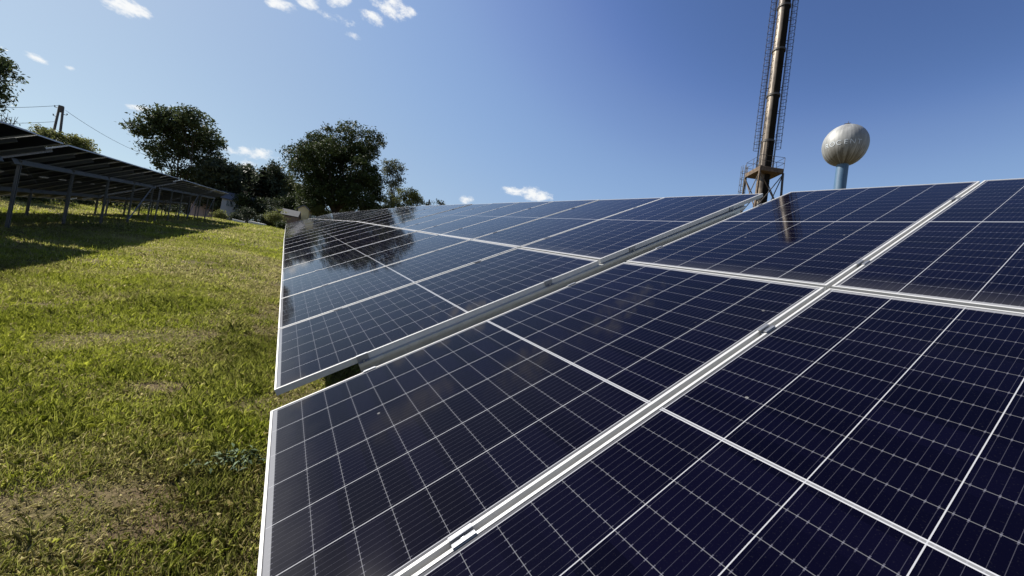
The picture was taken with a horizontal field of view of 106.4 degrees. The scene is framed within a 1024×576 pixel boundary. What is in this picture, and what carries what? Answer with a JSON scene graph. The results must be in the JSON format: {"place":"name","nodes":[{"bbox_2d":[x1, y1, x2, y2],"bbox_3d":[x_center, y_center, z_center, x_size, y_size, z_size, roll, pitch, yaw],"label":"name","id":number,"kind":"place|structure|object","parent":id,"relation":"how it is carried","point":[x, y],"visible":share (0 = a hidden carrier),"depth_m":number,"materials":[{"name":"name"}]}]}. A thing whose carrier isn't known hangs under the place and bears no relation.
{"place":"outdoors","nodes":[
{"label":"outdoors","id":0,"kind":"place"},
{"bbox_2d":[0,196,361,575],"bbox_3d":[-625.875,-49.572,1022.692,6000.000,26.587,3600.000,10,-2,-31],"label":"ground","id":1,"kind":"structure","parent":0,"point":[107,496],"depth_m":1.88,"materials":[{"name":"green plant"}]},
{"bbox_2d":[0,111,19,124],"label":"sapling","id":2,"kind":"object","parent":1,"relation":"on","point":[6,118],"visible":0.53,"depth_m":19.17,"materials":[{"name":"green plant"}]},
{"bbox_2d":[0,48,30,112],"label":"leaning tree","id":3,"kind":"object","parent":1,"relation":"on","point":[6,68],"visible":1,"depth_m":21.78,"materials":[{"name":"green plant"}]},
{"bbox_2d":[0,196,51,203],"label":"hedge bush","id":4,"kind":"object","parent":1,"relation":"on","point":[40,199],"visible":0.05,"depth_m":18.27,"materials":[{"name":"green plant"}]},
{"bbox_2d":[0,121,62,161],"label":"solar array","id":5,"kind":"object","parent":1,"relation":"on","point":[14,140],"visible":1,"depth_m":8.51,"materials":[{"name":"black glass"}]},
{"bbox_2d":[26,197,84,204],"bbox_3d":[-24.973,-5.331,20.551,2.481,2.123,3.766,10,-2,-31],"label":"hedge bush","id":6,"kind":"object","parent":1,"relation":"on","point":[59,200],"visible":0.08,"depth_m":21.43,"materials":[{"name":"green plant"}]},
{"bbox_2d":[53,105,67,132],"bbox_3d":[-36.847,-11.045,30.835,1.016,7.394,0.400,10,-2,-31],"label":"utility pole","id":7,"kind":"object","parent":1,"relation":"on","point":[60,109],"visible":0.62,"depth_m":30.84,"materials":[{"name":"black wood"}]},
{"bbox_2d":[65,110,184,165],"bbox_3d":[-37.408,-14.169,38.526,0.026,1.144,15.184,9,-2,-9],"label":"power line","id":8,"kind":"object","parent":7,"relation":"attached to","point":[119,143],"visible":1,"depth_m":36.19,"materials":[{"name":"black plastic"}]},
{"bbox_2d":[26,122,101,153],"bbox_3d":[-35.080,-9.689,29.557,4.333,5.415,3.326,10,-2,-31],"label":"shrub","id":9,"kind":"object","parent":1,"relation":"on","point":[76,140],"visible":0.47,"depth_m":29.31,"materials":[{"name":"green plant"}]},
{"bbox_2d":[71,197,99,205],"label":"hedge bush","id":10,"kind":"object","parent":1,"relation":"on","point":[83,202],"visible":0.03,"depth_m":23.98,"materials":[{"name":"green plant"}]},
{"bbox_2d":[0,145,180,227],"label":"solar array","id":11,"kind":"object","parent":1,"relation":"on","point":[67,172],"visible":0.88,"depth_m":12.57,"materials":[{"name":"grey glass"}]},
{"bbox_2d":[90,201,118,205],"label":"hedge bush","id":12,"kind":"object","parent":1,"relation":"on","point":[110,203],"visible":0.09,"depth_m":26.92,"materials":[{"name":"green plant"}]},
{"bbox_2d":[111,202,143,206],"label":"hedge bush","id":13,"kind":"object","parent":1,"relation":"on","point":[119,204],"visible":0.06,"depth_m":28.98,"materials":[{"name":"green plant"}]},
{"bbox_2d":[127,203,148,209],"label":"hedge bush","id":14,"kind":"object","parent":1,"relation":"on","point":[133,205],"visible":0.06,"depth_m":31.16,"materials":[{"name":"green plant"}]},
{"bbox_2d":[70,180,215,220],"bbox_3d":[-21.154,-4.840,23.490,4.356,1.976,10.464,-21,20,-25],"label":"solar array","id":15,"kind":"object","parent":1,"relation":"on","point":[181,189],"visible":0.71,"depth_m":22.00,"materials":[{"name":"grey glass"}]},
{"bbox_2d":[143,204,175,210],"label":"hedge bush","id":16,"kind":"object","parent":1,"relation":"on","point":[159,207],"visible":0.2,"depth_m":37.28,"materials":[{"name":"green plant"}]},
{"bbox_2d":[114,102,229,205],"bbox_3d":[-53.049,-18.757,60.358,14.181,20.257,9.903,10,-2,-31],"label":"walnut tree","id":17,"kind":"object","parent":1,"relation":"on","point":[174,126],"visible":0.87,"depth_m":59.33,"materials":[{"name":"green plant"}]},
{"bbox_2d":[163,204,181,212],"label":"hedge bush","id":18,"kind":"object","parent":1,"relation":"on","point":[174,209],"visible":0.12,"depth_m":42.22,"materials":[{"name":"green plant"}]},
{"bbox_2d":[176,202,190,214],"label":"thicket","id":19,"kind":"object","parent":1,"relation":"on","point":[183,205],"visible":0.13,"depth_m":60.90,"materials":[{"name":"green plant"}]},
{"bbox_2d":[144,190,227,219],"bbox_3d":[-25.622,-6.318,31.153,4.356,2.088,6.990,-21,20,-25],"label":"solar array","id":20,"kind":"object","parent":1,"relation":"on","point":[213,194],"visible":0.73,"depth_m":30.63,"materials":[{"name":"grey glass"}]},
{"bbox_2d":[189,200,216,216],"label":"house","id":21,"kind":"structure","parent":1,"relation":"on","point":[201,210],"depth_m":59.28,"materials":[{"name":"grey concrete"}]},
{"bbox_2d":[208,208,228,219],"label":"bush","id":22,"kind":"object","parent":1,"relation":"on","point":[221,214],"visible":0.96,"depth_m":45.69,"materials":[{"name":"green plant"}]},
{"bbox_2d":[187,153,250,212],"bbox_3d":[-46.295,-14.373,60.137,9.193,13.136,9.230,10,-2,-31],"label":"tree","id":23,"kind":"object","parent":1,"relation":"on","point":[219,175],"visible":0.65,"depth_m":58.71,"materials":[{"name":"green plant"}]},
{"bbox_2d":[183,443,266,473],"bbox_3d":[-1.647,1.012,2.266,0.296,0.095,0.452,7,-2,34],"label":"weed","id":24,"kind":"object","parent":1,"relation":"on","point":[232,458],"visible":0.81,"depth_m":2.25,"materials":[{"name":"green plant"}]},
{"bbox_2d":[227,211,244,220],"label":"bush","id":25,"kind":"object","parent":1,"relation":"on","point":[235,215],"visible":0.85,"depth_m":45.83,"materials":[{"name":"green plant"}]},
{"bbox_2d":[229,163,256,196],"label":"tree","id":26,"kind":"object","parent":1,"relation":"on","point":[247,174],"visible":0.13,"depth_m":67.88,"materials":[{"name":"green plant"}]},
{"bbox_2d":[234,205,258,222],"bbox_3d":[-32.883,-8.812,47.607,2.367,2.919,2.969,8,-2,26],"label":"bush","id":27,"kind":"object","parent":1,"relation":"on","point":[246,212],"visible":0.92,"depth_m":47.31,"materials":[{"name":"green plant"}]},
{"bbox_2d":[235,162,257,194],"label":"tree","id":28,"kind":"object","parent":1,"relation":"on","point":[248,164],"visible":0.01,"depth_m":76.70,"materials":[{"name":"green plant"}]},
{"bbox_2d":[228,191,265,222],"bbox_3d":[-39.518,-10.890,57.359,5.304,6.814,3.177,11,-3,-43],"label":"thicket","id":29,"kind":"object","parent":1,"relation":"on","point":[245,199],"visible":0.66,"depth_m":56.58,"materials":[{"name":"green plant"}]},
{"bbox_2d":[250,168,268,221],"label":"spruce tree","id":30,"kind":"object","parent":1,"relation":"on","point":[260,190],"visible":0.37,"depth_m":65.29,"materials":[{"name":"green plant"}]},
{"bbox_2d":[254,213,271,223],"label":"bush","id":31,"kind":"object","parent":1,"relation":"on","point":[262,220],"visible":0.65,"depth_m":47.19,"materials":[{"name":"green plant"}]},
{"bbox_2d":[250,196,281,219],"bbox_3d":[-37.755,-10.743,58.420,4.643,6.888,3.445,10,-2,-31],"label":"thicket","id":32,"kind":"object","parent":1,"relation":"on","point":[259,208],"visible":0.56,"depth_m":58.00,"materials":[{"name":"green plant"}]},
{"bbox_2d":[267,221,275,226],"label":"thicket","id":33,"kind":"object","parent":1,"relation":"on","point":[271,224],"visible":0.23,"depth_m":48.16,"materials":[{"name":"green plant"}]},
{"bbox_2d":[249,159,296,209],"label":"tree","id":34,"kind":"object","parent":1,"relation":"on","point":[275,175],"visible":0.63,"depth_m":67.10,"materials":[{"name":"green plant"}]},
{"bbox_2d":[264,204,283,212],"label":"thicket","id":35,"kind":"object","parent":1,"relation":"on","point":[272,209],"visible":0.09,"depth_m":52.16,"materials":[{"name":"green plant"}]},
{"bbox_2d":[263,209,290,222],"bbox_3d":[-27.656,-8.111,44.907,2.904,2.798,2.197,10,-2,-31],"label":"bush","id":36,"kind":"object","parent":1,"relation":"on","point":[275,216],"visible":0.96,"depth_m":44.55,"materials":[{"name":"green plant"}]},
{"bbox_2d":[273,220,286,228],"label":"bush","id":37,"kind":"object","parent":1,"relation":"on","point":[280,225],"visible":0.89,"depth_m":43.10,"materials":[{"name":"green plant"}]},
{"bbox_2d":[273,193,297,210],"bbox_3d":[-37.316,-11.365,63.371,5.198,8.873,3.254,10,-2,-31],"label":"thicket","id":38,"kind":"object","parent":1,"relation":"on","point":[288,204],"visible":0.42,"depth_m":62.81,"materials":[{"name":"green plant"}]},
{"bbox_2d":[280,208,300,222],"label":"shed","id":39,"kind":"structure","parent":1,"relation":"on","point":[294,215],"depth_m":46.56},
{"bbox_2d":[283,178,300,206],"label":"tree","id":40,"kind":"object","parent":1,"relation":"on","point":[290,189],"visible":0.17,"depth_m":75.67,"materials":[{"name":"green plant"}]},
{"bbox_2d":[297,205,311,220],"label":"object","id":41,"kind":"structure","parent":1,"relation":"on","point":[304,210],"depth_m":48.67,"materials":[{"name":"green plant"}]},
{"bbox_2d":[286,212,345,226],"bbox_3d":[-17.501,-5.140,34.364,4.356,2.213,15.097,-21,19,-26],"label":"solar array","id":42,"kind":"object","parent":1,"relation":"on","point":[309,219],"visible":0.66,"depth_m":32.32,"materials":[{"name":"black glass"}]},
{"bbox_2d":[310,205,325,216],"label":"bush","id":43,"kind":"object","parent":1,"relation":"on","point":[319,210],"visible":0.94,"depth_m":49.61,"materials":[{"name":"green plant"}]},
{"bbox_2d":[275,120,392,217],"bbox_3d":[-24.067,-14.491,52.100,14.998,16.707,14.130,10,-2,-31],"label":"oak tree","id":44,"kind":"object","parent":1,"relation":"on","point":[344,190],"visible":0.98,"depth_m":50.32,"materials":[{"name":"green plant"}]},
{"bbox_2d":[284,206,415,238],"bbox_3d":[-9.326,-2.571,20.459,4.356,2.196,17.413,-21,19,-26],"label":"solar array","id":45,"kind":"object","parent":1,"relation":"on","point":[318,225],"visible":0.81,"depth_m":16.24,"materials":[{"name":"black glass"}]},
{"bbox_2d":[380,202,394,208],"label":"thicket","id":46,"kind":"object","parent":1,"relation":"on","point":[384,206],"visible":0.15,"depth_m":63.57,"materials":[{"name":"green plant"}]},
{"bbox_2d":[379,158,408,203],"bbox_3d":[-20.842,-13.562,64.168,4.927,17.320,4.612,10,-2,-31],"label":"willow tree","id":47,"kind":"object","parent":1,"relation":"on","point":[388,171],"visible":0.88,"depth_m":63.86,"materials":[{"name":"green plant"}]},
{"bbox_2d":[381,186,426,207],"bbox_3d":[-13.544,-8.390,47.877,5.910,8.723,4.398,10,-2,-31],"label":"leafy tree","id":48,"kind":"object","parent":1,"relation":"on","point":[414,199],"visible":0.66,"depth_m":47.42,"materials":[{"name":"green plant"}]},
{"bbox_2d":[420,199,434,205],"bbox_3d":[-14.139,-9.236,61.215,3.003,10.100,2.534,8,-2,8],"label":"slender tree","id":49,"kind":"object","parent":1,"relation":"on","point":[428,202],"visible":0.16,"depth_m":61.00,"materials":[{"name":"green plant"}]},
{"bbox_2d":[435,198,444,204],"bbox_3d":[-11.999,-9.180,62.480,3.309,10.743,2.823,10,-2,-31],"label":"slender tree","id":50,"kind":"object","parent":1,"relation":"on","point":[438,202],"visible":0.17,"depth_m":62.30,"materials":[{"name":"green plant"}]},
{"bbox_2d":[274,193,762,395],"bbox_3d":[-2.029,-0.197,8.079,4.356,2.188,11.622,-21,20,-25],"label":"solar array","id":51,"kind":"object","parent":1,"relation":"on","point":[368,293],"visible":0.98,"depth_m":3.49,"materials":[{"name":"blue glass"}]},
{"bbox_2d":[257,178,1023,575],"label":"solar array","id":52,"kind":"object","parent":1,"relation":"on","point":[823,382],"visible":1,"depth_m":1.11,"materials":[{"name":"blue glass"}]},
{"bbox_2d":[738,0,798,212],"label":"chimney","id":53,"kind":"object","parent":1,"relation":"on","point":[764,171],"visible":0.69,"depth_m":34.59,"materials":[{"name":"metal"}]},
{"bbox_2d":[821,121,869,188],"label":"water tower","id":54,"kind":"structure","parent":1,"relation":"on","point":[845,146],"depth_m":76.93,"materials":[{"name":"metal"}]},
{"bbox_2d":[218,190,254,223],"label":"house","id":55,"kind":"structure","parent":0,"point":[226,201],"depth_m":57.54,"materials":[{"name":"white paint"}]},
{"bbox_2d":[225,200,232,206],"bbox_3d":[-42.437,-12.667,57.444,0.840,0.940,0.080,10,-3,-39],"label":"window","id":56,"kind":"structure","parent":55,"relation":"in","point":[228,202],"depth_m":57.40,"materials":[{"name":"grey glass"}]},
{"bbox_2d":[248,221,266,225],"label":"concrete slab","id":57,"kind":"structure","parent":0,"point":[251,222],"depth_m":42.38,"materials":[{"name":"grey concrete"}]},
{"bbox_2d":[0,0,1023,222],"label":"sky","id":58,"kind":"structure","parent":0,"point":[481,101],"materials":[{"name":"blue"}]}
]}

